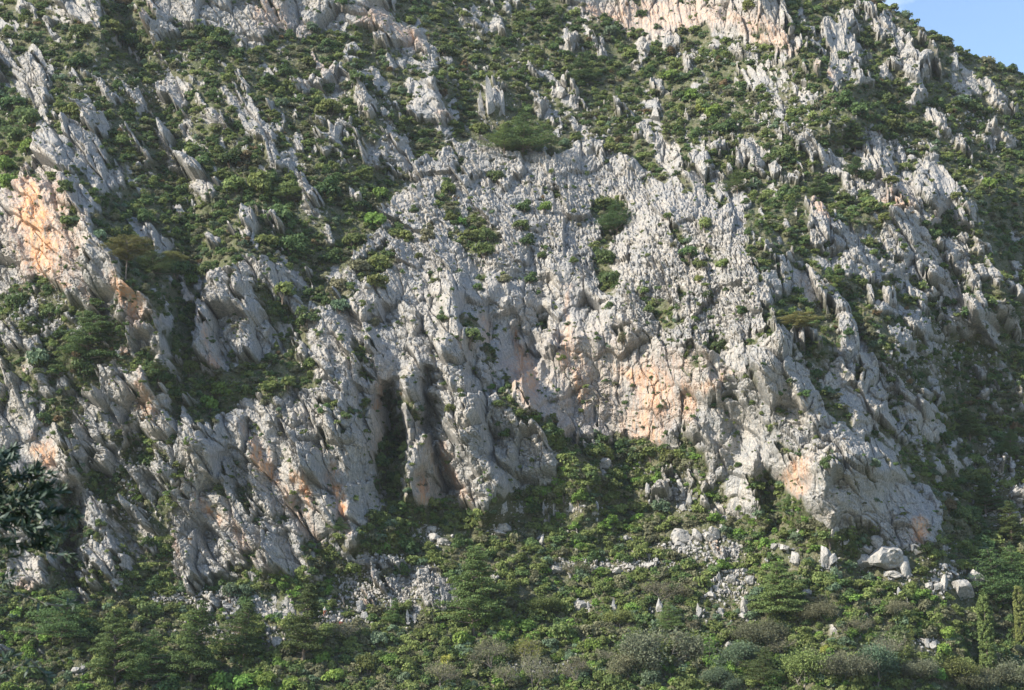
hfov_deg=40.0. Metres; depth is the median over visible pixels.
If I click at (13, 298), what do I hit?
bush
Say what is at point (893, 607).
shrub
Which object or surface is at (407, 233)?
bush
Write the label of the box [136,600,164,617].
bush
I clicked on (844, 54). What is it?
bush
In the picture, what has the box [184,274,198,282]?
bush
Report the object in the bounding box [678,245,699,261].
bush
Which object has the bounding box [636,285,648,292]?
bush
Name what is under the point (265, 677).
bush
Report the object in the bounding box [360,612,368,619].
boulder
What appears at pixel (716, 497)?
bush
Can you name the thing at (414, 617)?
boulder
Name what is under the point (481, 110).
boulder
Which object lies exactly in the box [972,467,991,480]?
bush
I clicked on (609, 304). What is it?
bush
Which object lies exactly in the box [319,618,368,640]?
shrub
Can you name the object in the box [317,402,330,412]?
bush
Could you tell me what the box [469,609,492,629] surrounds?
bush
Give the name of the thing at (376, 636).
bush
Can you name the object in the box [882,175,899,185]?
bush
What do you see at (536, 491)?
bush
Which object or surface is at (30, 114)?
bush
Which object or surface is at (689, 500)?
boulder
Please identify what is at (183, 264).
bush
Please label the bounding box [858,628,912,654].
shrub
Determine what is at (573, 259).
bush
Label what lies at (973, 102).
bush
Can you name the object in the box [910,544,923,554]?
boulder
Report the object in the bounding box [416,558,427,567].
bush
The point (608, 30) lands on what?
bush
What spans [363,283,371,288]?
boulder
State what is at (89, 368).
bush
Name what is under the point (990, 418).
bush
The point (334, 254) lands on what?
bush
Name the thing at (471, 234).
bush
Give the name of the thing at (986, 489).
pine tree
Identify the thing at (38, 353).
bush
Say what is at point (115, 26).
bush
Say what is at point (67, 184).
bush
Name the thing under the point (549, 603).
shrub
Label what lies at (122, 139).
bush
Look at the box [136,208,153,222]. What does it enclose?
bush
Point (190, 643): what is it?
pine tree
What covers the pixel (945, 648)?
bush
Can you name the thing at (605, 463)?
boulder
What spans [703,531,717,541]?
boulder
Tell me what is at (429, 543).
bush
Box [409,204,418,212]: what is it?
bush
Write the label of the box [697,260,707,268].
bush
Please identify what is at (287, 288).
bush
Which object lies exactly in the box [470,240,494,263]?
bush
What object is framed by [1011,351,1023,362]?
bush
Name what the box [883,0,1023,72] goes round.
sky
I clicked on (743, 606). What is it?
boulder
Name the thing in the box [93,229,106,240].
bush
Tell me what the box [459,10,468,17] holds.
bush
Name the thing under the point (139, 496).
bush
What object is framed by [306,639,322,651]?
bush
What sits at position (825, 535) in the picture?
bush
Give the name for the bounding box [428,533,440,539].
boulder
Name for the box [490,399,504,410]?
bush
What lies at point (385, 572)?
bush
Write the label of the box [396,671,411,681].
bush
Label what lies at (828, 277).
bush
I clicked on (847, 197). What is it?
bush
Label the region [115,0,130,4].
bush
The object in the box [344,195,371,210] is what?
bush
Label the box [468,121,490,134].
bush
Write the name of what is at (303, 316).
bush
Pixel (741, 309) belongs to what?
bush
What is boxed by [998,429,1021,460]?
pine tree
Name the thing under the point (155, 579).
bush
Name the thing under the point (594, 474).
bush
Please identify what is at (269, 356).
bush
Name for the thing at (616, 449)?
bush
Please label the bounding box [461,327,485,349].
bush
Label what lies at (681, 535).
boulder
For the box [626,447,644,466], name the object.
bush
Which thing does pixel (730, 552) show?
scree
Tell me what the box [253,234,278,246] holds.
bush
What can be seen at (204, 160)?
bush
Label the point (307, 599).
pine tree
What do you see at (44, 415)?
bush
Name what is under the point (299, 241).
bush
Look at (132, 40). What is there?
bush
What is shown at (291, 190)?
pine tree
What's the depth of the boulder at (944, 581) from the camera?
264.46 m
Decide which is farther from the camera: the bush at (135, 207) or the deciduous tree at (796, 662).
the bush at (135, 207)
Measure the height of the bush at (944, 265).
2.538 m
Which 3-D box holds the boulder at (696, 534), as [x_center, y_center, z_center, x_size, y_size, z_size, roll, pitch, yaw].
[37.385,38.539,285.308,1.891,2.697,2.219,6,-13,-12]
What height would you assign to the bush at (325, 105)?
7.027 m
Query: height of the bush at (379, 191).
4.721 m
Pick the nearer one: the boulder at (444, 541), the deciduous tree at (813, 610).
the deciduous tree at (813, 610)
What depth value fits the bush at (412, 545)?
283.62 m
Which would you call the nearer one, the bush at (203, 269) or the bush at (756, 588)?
the bush at (756, 588)
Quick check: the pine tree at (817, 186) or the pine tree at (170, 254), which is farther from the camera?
the pine tree at (817, 186)
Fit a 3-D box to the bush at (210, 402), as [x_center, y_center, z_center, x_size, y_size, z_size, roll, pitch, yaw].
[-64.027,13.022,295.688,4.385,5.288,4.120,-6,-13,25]
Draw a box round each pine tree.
[0,441,84,685]
[10,591,95,645]
[31,347,77,375]
[56,297,114,369]
[82,607,150,686]
[98,234,160,278]
[125,629,185,684]
[131,250,184,279]
[145,358,175,381]
[162,250,190,275]
[163,600,220,681]
[208,602,267,660]
[267,183,306,202]
[275,583,333,665]
[327,517,350,532]
[381,598,403,624]
[433,545,510,635]
[477,124,518,153]
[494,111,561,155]
[565,52,600,86]
[589,198,635,234]
[647,602,685,629]
[718,169,753,193]
[740,647,785,685]
[746,561,813,613]
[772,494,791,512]
[777,311,823,341]
[807,176,831,198]
[842,157,867,178]
[843,120,871,151]
[955,409,989,442]
[956,547,1023,612]
[974,476,1003,514]
[987,545,1023,592]
[989,501,1023,538]
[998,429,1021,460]
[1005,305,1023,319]
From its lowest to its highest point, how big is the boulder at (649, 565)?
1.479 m
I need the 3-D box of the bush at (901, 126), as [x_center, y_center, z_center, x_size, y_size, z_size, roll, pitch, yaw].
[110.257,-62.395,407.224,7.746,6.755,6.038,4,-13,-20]
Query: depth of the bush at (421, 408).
295.83 m
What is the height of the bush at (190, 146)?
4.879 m
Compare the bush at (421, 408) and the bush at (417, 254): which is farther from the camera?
the bush at (417, 254)
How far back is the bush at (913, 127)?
409.71 m
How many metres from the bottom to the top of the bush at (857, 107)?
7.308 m
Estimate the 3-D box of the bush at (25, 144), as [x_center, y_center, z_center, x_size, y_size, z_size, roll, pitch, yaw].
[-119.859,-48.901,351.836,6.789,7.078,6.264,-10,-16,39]
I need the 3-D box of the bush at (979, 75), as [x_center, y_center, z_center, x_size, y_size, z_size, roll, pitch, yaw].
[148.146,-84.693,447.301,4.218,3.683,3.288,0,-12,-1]
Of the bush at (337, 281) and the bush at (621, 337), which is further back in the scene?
the bush at (337, 281)
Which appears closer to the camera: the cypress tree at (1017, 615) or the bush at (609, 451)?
the cypress tree at (1017, 615)
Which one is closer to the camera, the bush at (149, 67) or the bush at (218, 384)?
the bush at (218, 384)
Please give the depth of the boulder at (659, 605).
266.17 m
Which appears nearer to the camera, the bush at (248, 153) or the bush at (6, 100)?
the bush at (248, 153)
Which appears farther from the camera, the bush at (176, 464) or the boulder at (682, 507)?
the boulder at (682, 507)
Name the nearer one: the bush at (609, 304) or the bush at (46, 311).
the bush at (46, 311)
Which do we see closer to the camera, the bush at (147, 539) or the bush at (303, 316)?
the bush at (147, 539)
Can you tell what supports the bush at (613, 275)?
on the mountainside
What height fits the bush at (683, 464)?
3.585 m
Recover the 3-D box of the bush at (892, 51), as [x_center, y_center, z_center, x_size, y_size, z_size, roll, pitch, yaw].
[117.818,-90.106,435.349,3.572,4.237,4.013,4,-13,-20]
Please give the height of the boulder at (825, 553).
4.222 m
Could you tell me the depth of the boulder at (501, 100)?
413.97 m
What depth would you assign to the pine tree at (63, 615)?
258.60 m
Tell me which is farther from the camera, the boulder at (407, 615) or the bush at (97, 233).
the bush at (97, 233)
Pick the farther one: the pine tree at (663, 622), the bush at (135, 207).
the bush at (135, 207)
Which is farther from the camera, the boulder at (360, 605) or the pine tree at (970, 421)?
the pine tree at (970, 421)
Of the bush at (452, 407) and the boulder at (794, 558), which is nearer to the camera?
the boulder at (794, 558)
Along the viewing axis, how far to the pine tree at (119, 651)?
250.36 m
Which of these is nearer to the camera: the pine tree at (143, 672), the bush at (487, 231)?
the pine tree at (143, 672)
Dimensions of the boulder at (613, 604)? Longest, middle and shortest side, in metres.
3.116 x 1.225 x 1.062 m
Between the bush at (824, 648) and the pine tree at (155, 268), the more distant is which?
the pine tree at (155, 268)
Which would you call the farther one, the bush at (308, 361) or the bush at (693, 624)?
the bush at (308, 361)
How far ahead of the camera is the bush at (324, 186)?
355.45 m
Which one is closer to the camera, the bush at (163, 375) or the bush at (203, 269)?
the bush at (163, 375)
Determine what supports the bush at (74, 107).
on the mountainside
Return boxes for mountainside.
[0,0,1023,689]
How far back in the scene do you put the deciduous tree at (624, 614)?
263.67 m
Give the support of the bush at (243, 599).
on the mountainside
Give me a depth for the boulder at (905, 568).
266.39 m
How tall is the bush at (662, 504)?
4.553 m
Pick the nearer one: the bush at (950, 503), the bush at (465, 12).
the bush at (950, 503)
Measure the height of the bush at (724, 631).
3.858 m
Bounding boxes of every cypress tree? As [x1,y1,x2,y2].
[975,594,996,672]
[1012,585,1023,646]
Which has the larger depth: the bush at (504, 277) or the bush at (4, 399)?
the bush at (504, 277)
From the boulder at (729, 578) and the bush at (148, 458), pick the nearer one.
the boulder at (729, 578)
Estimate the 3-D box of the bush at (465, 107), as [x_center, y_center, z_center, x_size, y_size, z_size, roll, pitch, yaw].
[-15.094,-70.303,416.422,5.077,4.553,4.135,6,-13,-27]
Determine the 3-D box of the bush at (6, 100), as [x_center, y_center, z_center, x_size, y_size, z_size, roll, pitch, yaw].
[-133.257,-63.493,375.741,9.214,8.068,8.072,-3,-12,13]
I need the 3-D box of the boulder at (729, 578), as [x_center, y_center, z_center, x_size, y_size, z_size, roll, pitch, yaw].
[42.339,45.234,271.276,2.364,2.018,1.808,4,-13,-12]
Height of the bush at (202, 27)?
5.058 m
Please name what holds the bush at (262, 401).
on the mountainside
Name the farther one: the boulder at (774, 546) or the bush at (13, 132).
the bush at (13, 132)
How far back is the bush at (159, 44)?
401.88 m
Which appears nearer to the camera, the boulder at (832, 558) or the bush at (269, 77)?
the boulder at (832, 558)
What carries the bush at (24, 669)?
on the mountainside
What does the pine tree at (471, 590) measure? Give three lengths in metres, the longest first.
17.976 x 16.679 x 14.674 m
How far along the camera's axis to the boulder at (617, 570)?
278.38 m
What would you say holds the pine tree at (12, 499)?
on the ground
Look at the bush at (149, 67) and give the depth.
399.76 m
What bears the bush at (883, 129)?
on the mountainside
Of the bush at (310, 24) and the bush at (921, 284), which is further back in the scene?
the bush at (310, 24)
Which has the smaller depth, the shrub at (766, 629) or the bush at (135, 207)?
the shrub at (766, 629)
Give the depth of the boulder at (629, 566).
279.34 m
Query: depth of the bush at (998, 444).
322.64 m
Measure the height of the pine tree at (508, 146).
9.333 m
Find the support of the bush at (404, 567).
on the mountainside
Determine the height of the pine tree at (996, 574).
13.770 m
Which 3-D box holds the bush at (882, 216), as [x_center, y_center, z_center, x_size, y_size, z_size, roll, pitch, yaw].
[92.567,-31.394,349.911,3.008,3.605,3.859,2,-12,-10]
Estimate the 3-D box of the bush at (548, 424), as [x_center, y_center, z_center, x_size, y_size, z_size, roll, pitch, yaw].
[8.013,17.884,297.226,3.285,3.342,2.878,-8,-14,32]
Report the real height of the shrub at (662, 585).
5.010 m
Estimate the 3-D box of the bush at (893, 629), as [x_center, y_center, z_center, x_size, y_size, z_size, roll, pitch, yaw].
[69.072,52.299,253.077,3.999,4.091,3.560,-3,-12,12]
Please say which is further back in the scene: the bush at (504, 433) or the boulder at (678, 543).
the bush at (504, 433)
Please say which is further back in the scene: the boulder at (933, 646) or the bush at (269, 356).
the bush at (269, 356)
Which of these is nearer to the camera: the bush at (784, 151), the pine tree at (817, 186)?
the pine tree at (817, 186)
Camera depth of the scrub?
301.19 m
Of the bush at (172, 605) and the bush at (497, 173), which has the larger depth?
the bush at (497, 173)
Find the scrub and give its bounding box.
[0,0,1023,689]
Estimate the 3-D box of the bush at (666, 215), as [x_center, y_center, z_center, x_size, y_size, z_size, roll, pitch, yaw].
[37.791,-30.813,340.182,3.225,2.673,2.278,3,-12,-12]
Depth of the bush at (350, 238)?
341.88 m
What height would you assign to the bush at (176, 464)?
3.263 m
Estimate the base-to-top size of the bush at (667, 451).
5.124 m
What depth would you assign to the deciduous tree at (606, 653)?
253.74 m
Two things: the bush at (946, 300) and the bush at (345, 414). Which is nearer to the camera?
the bush at (345, 414)
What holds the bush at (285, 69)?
on the mountainside
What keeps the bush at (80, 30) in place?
on the mountainside
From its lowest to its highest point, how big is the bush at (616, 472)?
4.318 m
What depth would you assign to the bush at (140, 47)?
405.82 m
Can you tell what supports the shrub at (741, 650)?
on the mountainside
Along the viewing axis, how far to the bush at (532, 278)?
339.81 m
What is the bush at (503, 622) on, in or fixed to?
on the mountainside
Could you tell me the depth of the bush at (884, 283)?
328.84 m
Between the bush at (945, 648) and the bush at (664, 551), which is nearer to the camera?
the bush at (945, 648)
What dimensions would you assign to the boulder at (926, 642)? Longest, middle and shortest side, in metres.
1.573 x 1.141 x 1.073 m
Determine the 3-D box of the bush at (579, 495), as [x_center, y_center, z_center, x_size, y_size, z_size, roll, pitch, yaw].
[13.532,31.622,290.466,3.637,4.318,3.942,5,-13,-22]
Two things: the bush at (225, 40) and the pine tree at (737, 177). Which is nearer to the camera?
the pine tree at (737, 177)
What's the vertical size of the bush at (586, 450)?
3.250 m
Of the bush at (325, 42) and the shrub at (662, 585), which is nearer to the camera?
the shrub at (662, 585)
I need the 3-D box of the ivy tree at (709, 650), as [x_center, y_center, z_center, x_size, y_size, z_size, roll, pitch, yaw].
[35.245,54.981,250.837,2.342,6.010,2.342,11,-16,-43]
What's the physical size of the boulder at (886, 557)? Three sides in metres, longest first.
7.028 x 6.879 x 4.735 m
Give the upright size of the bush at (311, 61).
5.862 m
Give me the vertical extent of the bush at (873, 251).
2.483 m
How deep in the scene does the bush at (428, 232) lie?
346.12 m
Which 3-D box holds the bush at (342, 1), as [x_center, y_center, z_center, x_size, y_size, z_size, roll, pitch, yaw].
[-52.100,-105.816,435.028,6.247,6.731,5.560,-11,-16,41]
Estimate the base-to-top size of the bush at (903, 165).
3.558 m
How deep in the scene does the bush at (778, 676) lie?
244.63 m
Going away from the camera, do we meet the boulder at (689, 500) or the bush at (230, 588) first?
the bush at (230, 588)
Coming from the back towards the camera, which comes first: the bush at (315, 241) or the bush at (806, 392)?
the bush at (315, 241)
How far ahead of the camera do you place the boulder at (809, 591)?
261.68 m
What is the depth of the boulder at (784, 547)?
271.10 m
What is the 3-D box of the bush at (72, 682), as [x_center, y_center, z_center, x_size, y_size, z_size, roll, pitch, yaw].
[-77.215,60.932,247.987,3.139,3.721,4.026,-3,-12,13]
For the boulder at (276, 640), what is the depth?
261.41 m
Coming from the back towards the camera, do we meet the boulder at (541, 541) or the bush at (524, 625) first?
the boulder at (541, 541)
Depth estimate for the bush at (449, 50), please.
433.94 m
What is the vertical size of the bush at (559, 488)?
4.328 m
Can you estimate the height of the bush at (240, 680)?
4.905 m
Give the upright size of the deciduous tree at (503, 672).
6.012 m
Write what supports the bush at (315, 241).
on the mountainside
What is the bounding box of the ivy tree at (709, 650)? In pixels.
[703,636,715,666]
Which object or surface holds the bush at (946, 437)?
on the mountainside
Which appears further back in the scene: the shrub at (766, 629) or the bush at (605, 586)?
the bush at (605, 586)
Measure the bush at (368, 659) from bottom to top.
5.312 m
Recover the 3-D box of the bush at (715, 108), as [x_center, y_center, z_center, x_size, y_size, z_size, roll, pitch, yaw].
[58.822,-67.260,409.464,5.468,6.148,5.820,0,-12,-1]
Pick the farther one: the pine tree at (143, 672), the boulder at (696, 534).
the boulder at (696, 534)
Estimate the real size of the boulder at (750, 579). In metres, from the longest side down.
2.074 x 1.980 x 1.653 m
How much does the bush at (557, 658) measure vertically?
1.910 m
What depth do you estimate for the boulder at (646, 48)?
452.16 m
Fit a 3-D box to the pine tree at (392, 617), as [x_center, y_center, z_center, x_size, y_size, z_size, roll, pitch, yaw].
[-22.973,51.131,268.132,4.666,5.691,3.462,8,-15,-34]
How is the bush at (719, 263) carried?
on the mountainside
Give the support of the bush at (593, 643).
on the mountainside
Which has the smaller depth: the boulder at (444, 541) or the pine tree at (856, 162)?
the boulder at (444, 541)
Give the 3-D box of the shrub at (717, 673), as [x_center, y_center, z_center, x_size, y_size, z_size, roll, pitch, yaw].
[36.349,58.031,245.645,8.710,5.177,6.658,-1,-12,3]
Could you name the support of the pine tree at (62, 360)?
on the mountainside
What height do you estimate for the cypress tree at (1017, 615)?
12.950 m
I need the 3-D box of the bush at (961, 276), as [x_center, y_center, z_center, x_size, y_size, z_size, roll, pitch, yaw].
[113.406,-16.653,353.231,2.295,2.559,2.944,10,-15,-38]
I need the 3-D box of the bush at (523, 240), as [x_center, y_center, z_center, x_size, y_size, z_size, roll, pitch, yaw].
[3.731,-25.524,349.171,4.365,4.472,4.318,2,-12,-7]
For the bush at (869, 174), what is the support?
on the mountainside
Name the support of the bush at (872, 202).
on the mountainside
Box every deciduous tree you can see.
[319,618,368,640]
[420,656,467,685]
[459,635,518,672]
[489,660,522,688]
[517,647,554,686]
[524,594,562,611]
[556,654,591,678]
[559,559,595,575]
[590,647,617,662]
[597,606,638,627]
[603,650,662,683]
[612,621,718,676]
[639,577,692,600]
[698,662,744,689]
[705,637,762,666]
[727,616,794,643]
[763,636,799,653]
[779,643,834,689]
[794,599,841,621]
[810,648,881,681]
[836,614,875,636]
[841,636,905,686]
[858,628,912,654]
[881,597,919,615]
[898,657,942,678]
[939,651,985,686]
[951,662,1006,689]
[990,654,1023,688]
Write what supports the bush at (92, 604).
on the mountainside
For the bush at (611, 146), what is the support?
on the mountainside
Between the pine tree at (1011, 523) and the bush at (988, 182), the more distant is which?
the bush at (988, 182)
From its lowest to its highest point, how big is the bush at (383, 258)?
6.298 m
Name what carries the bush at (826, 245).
on the mountainside
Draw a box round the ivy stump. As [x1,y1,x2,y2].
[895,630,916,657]
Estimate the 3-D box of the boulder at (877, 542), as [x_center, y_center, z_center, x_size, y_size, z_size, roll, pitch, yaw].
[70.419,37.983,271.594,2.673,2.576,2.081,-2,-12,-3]
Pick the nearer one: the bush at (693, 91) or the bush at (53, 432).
the bush at (53, 432)
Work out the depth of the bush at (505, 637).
260.24 m
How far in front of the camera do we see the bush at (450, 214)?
356.07 m
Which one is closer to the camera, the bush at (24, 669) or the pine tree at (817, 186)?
the bush at (24, 669)
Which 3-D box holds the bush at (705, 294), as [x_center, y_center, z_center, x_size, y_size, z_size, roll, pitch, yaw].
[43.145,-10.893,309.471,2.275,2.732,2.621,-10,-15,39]
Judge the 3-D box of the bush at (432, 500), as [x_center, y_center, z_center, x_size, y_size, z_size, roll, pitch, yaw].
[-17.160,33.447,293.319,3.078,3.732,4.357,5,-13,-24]
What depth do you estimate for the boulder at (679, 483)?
297.71 m
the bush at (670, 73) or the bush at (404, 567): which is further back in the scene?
the bush at (670, 73)
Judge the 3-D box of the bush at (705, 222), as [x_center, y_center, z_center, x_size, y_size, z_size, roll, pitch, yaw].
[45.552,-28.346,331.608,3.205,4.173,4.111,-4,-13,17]
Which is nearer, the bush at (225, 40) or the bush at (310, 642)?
the bush at (310, 642)
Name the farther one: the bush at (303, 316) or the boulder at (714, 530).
the bush at (303, 316)
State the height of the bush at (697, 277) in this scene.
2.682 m
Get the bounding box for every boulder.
[71,667,79,673]
[272,636,281,646]
[356,600,363,612]
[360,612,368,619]
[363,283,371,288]
[373,589,380,595]
[406,609,408,620]
[412,613,416,621]
[427,526,436,532]
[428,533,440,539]
[437,538,448,544]
[478,90,484,115]
[485,75,494,114]
[493,529,505,535]
[498,90,504,115]
[498,523,511,532]
[501,500,507,513]
[539,534,543,544]
[549,565,562,572]
[557,86,565,97]
[568,502,573,512]
[572,600,586,609]
[598,458,610,469]
[611,598,616,610]
[612,567,621,572]
[625,565,634,568]
[643,42,649,53]
[643,562,654,568]
[645,482,649,493]
[656,598,663,611]
[657,487,672,500]
[671,528,691,543]
[674,541,683,545]
[676,477,683,487]
[679,504,685,510]
[686,493,691,504]
[691,528,701,540]
[696,603,702,617]
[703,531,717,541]
[707,592,715,598]
[708,526,719,538]
[716,572,720,581]
[725,574,735,583]
[740,600,748,612]
[745,575,754,584]
[771,543,778,549]
[780,544,789,550]
[790,552,799,565]
[803,589,811,594]
[820,545,830,566]
[829,553,836,564]
[857,554,872,567]
[862,547,871,553]
[868,546,903,569]
[871,535,882,547]
[883,571,901,578]
[899,555,911,576]
[910,544,923,554]
[924,582,932,589]
[924,638,929,645]
[930,641,936,650]
[933,583,941,589]
[939,574,947,591]
[949,570,958,576]
[951,579,974,598]
[967,569,984,585]
[1011,488,1021,495]
[1016,497,1023,502]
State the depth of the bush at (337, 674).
252.03 m
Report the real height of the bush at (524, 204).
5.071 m
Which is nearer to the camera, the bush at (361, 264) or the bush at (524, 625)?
the bush at (524, 625)
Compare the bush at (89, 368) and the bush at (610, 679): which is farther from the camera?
the bush at (89, 368)
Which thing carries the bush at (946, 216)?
on the mountainside
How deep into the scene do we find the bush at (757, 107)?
405.51 m
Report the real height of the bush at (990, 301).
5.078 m
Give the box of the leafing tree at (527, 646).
[514,634,545,664]
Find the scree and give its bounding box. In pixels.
[0,6,1023,678]
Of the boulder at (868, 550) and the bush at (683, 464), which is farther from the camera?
the bush at (683, 464)
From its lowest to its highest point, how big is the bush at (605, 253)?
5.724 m
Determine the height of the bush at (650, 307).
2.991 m
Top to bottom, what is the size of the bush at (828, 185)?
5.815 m
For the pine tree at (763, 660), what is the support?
on the mountainside
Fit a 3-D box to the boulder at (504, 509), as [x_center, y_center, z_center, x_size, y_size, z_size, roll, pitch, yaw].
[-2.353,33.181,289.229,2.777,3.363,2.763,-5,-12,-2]
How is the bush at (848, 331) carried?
on the mountainside
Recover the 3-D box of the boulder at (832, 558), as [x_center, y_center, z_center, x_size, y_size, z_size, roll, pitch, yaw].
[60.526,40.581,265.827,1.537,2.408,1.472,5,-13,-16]
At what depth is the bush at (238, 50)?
405.67 m
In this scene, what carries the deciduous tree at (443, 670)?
on the mountainside
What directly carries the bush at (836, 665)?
on the mountainside
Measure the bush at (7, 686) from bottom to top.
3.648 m
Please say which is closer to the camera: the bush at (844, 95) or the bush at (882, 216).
the bush at (882, 216)
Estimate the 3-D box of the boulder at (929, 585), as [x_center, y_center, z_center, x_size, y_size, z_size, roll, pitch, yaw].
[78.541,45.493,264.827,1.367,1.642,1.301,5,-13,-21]
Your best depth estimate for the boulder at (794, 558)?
267.18 m
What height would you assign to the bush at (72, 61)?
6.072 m
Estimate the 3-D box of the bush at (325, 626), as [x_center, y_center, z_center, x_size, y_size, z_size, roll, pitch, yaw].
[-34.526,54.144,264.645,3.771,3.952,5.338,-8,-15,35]
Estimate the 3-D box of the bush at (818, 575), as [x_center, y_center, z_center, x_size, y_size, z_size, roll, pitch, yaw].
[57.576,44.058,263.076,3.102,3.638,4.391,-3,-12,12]
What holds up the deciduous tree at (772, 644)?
on the mountainside
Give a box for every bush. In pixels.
[0,93,25,111]
[0,125,24,142]
[0,155,18,172]
[0,173,17,189]
[0,391,9,406]
[0,682,18,689]
[4,292,28,309]
[13,106,41,126]
[17,663,42,679]
[18,137,31,154]
[24,348,49,367]
[36,412,55,426]
[39,303,56,316]
[40,283,51,290]
[46,362,67,378]
[49,428,60,438]
[56,179,75,193]
[58,102,80,114]
[60,215,73,229]
[65,680,84,688]
[67,51,89,69]
[68,24,91,43]
[70,358,97,385]
[76,619,97,636]
[87,600,97,607]
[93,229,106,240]
[95,518,106,529]
[101,18,127,35]
[109,604,128,619]
[113,135,129,147]
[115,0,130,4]
[116,583,127,595]
[117,32,138,46]
[127,202,143,215]
[132,493,143,499]
[135,42,151,56]
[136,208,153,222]
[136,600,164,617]
[137,452,154,466]
[139,536,153,551]
[143,61,162,75]
[144,574,163,585]
[148,367,171,387]
[154,41,165,52]
[155,672,180,689]
[164,602,181,617]
[165,257,193,279]
[168,434,176,439]
[172,459,183,466]
[183,142,200,157]
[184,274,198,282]
[194,24,209,36]
[196,155,216,166]
[197,261,215,274]
[199,394,218,413]
[208,670,234,689]
[210,31,231,47]
[211,381,232,396]
[217,146,242,167]
[221,174,245,195]
[222,582,242,602]
[228,47,244,59]
[232,673,255,689]
[236,596,253,609]
[240,150,251,161]
[246,169,271,192]
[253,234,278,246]
[254,671,276,686]
[259,72,277,86]
[259,395,267,405]
[260,203,292,221]
[262,352,278,363]
[273,281,296,304]
[275,178,301,194]
[278,63,294,77]
[278,233,308,253]
[281,375,295,392]
[281,676,302,689]
[295,305,320,332]
[297,55,315,66]
[303,357,315,367]
[306,21,318,31]
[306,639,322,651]
[310,239,319,247]
[313,98,342,116]
[313,175,341,198]
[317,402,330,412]
[318,38,336,48]
[319,622,339,634]
[321,247,344,263]
[321,668,343,683]
[325,276,349,293]
[330,298,350,314]
[334,0,347,11]
[340,411,351,419]
[342,232,367,245]
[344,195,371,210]
[346,258,372,272]
[349,69,367,83]
[353,652,378,674]
[363,212,386,226]
[366,253,393,270]
[366,273,389,292]
[367,317,379,325]
[369,630,388,646]
[372,187,387,196]
[378,441,386,450]
[379,566,392,579]
[380,531,401,545]
[380,652,397,665]
[386,113,396,123]
[392,562,410,576]
[395,229,414,238]
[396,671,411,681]
[401,539,420,552]
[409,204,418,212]
[415,252,423,258]
[416,405,423,414]
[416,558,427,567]
[419,228,435,241]
[421,626,441,641]
[422,540,435,549]
[428,497,438,507]
[436,44,455,56]
[440,654,451,663]
[441,180,456,195]
[443,211,457,220]
[444,403,455,412]
[452,630,470,647]
[455,101,469,110]
[457,217,466,223]
[457,229,478,240]
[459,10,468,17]
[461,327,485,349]
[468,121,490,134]
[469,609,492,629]
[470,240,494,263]
[472,283,483,290]
[476,227,497,240]
[486,169,506,184]
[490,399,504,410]
[492,631,512,644]
[497,274,510,281]
[497,428,509,439]
[498,619,514,628]
[512,219,531,231]
[515,198,530,213]
[516,618,535,631]
[519,232,535,246]
[524,271,537,283]
[530,412,541,419]
[531,485,552,503]
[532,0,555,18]
[537,201,552,214]
[537,251,546,258]
[543,422,557,431]
[548,621,577,644]
[552,484,570,502]
[552,655,560,662]
[568,256,578,262]
[570,488,586,508]
[583,447,594,454]
[583,469,600,481]
[583,637,602,649]
[592,579,611,594]
[593,196,611,210]
[594,248,615,263]
[598,444,614,459]
[599,270,619,283]
[600,672,624,685]
[602,24,616,36]
[603,142,620,155]
[604,301,612,308]
[606,467,623,479]
[611,441,626,458]
[617,331,625,346]
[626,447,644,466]
[627,500,642,512]
[634,9,647,16]
[635,599,647,609]
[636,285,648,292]
[640,446,657,462]
[640,669,660,687]
[642,304,654,312]
[651,499,670,512]
[655,548,673,558]
[659,447,676,462]
[660,68,678,80]
[663,212,673,219]
[676,678,700,689]
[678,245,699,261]
[678,458,693,468]
[683,619,701,631]
[684,87,698,98]
[694,104,705,112]
[695,274,703,282]
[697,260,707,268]
[698,216,711,232]
[702,289,713,301]
[704,102,722,117]
[709,339,726,352]
[713,493,721,502]
[714,258,728,272]
[716,627,738,641]
[717,117,738,132]
[737,306,746,317]
[742,0,755,13]
[749,586,766,597]
[752,102,766,113]
[766,669,785,683]
[771,144,795,162]
[786,633,805,646]
[789,532,803,542]
[801,389,810,400]
[810,181,830,194]
[811,571,827,582]
[815,671,826,679]
[817,529,845,549]
[819,455,835,474]
[820,644,828,652]
[823,241,830,247]
[825,275,834,281]
[831,89,854,107]
[833,191,855,205]
[837,50,849,58]
[843,327,854,338]
[843,539,857,553]
[847,674,872,687]
[849,101,869,120]
[858,37,874,48]
[858,170,875,181]
[860,198,881,208]
[869,249,878,255]
[869,458,880,472]
[870,124,889,135]
[875,281,888,287]
[876,90,896,103]
[878,212,891,222]
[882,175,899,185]
[883,118,906,133]
[886,46,897,56]
[888,625,906,640]
[898,161,912,170]
[909,122,923,134]
[916,281,928,290]
[929,666,947,683]
[935,643,951,654]
[939,262,948,268]
[939,431,954,445]
[939,626,955,638]
[941,209,953,221]
[941,225,957,236]
[943,296,950,306]
[944,498,956,512]
[950,191,964,202]
[952,506,976,522]
[954,46,963,50]
[958,274,966,280]
[958,657,974,664]
[961,306,969,320]
[966,453,984,466]
[967,98,980,112]
[972,73,982,78]
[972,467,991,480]
[974,534,994,547]
[977,684,999,689]
[982,177,997,188]
[984,293,997,306]
[985,415,1001,422]
[993,440,1014,450]
[993,499,1016,510]
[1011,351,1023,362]
[1019,320,1023,330]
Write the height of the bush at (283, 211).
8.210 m
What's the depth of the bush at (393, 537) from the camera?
283.02 m
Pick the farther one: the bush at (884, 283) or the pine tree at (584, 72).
the pine tree at (584, 72)
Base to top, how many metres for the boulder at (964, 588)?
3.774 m

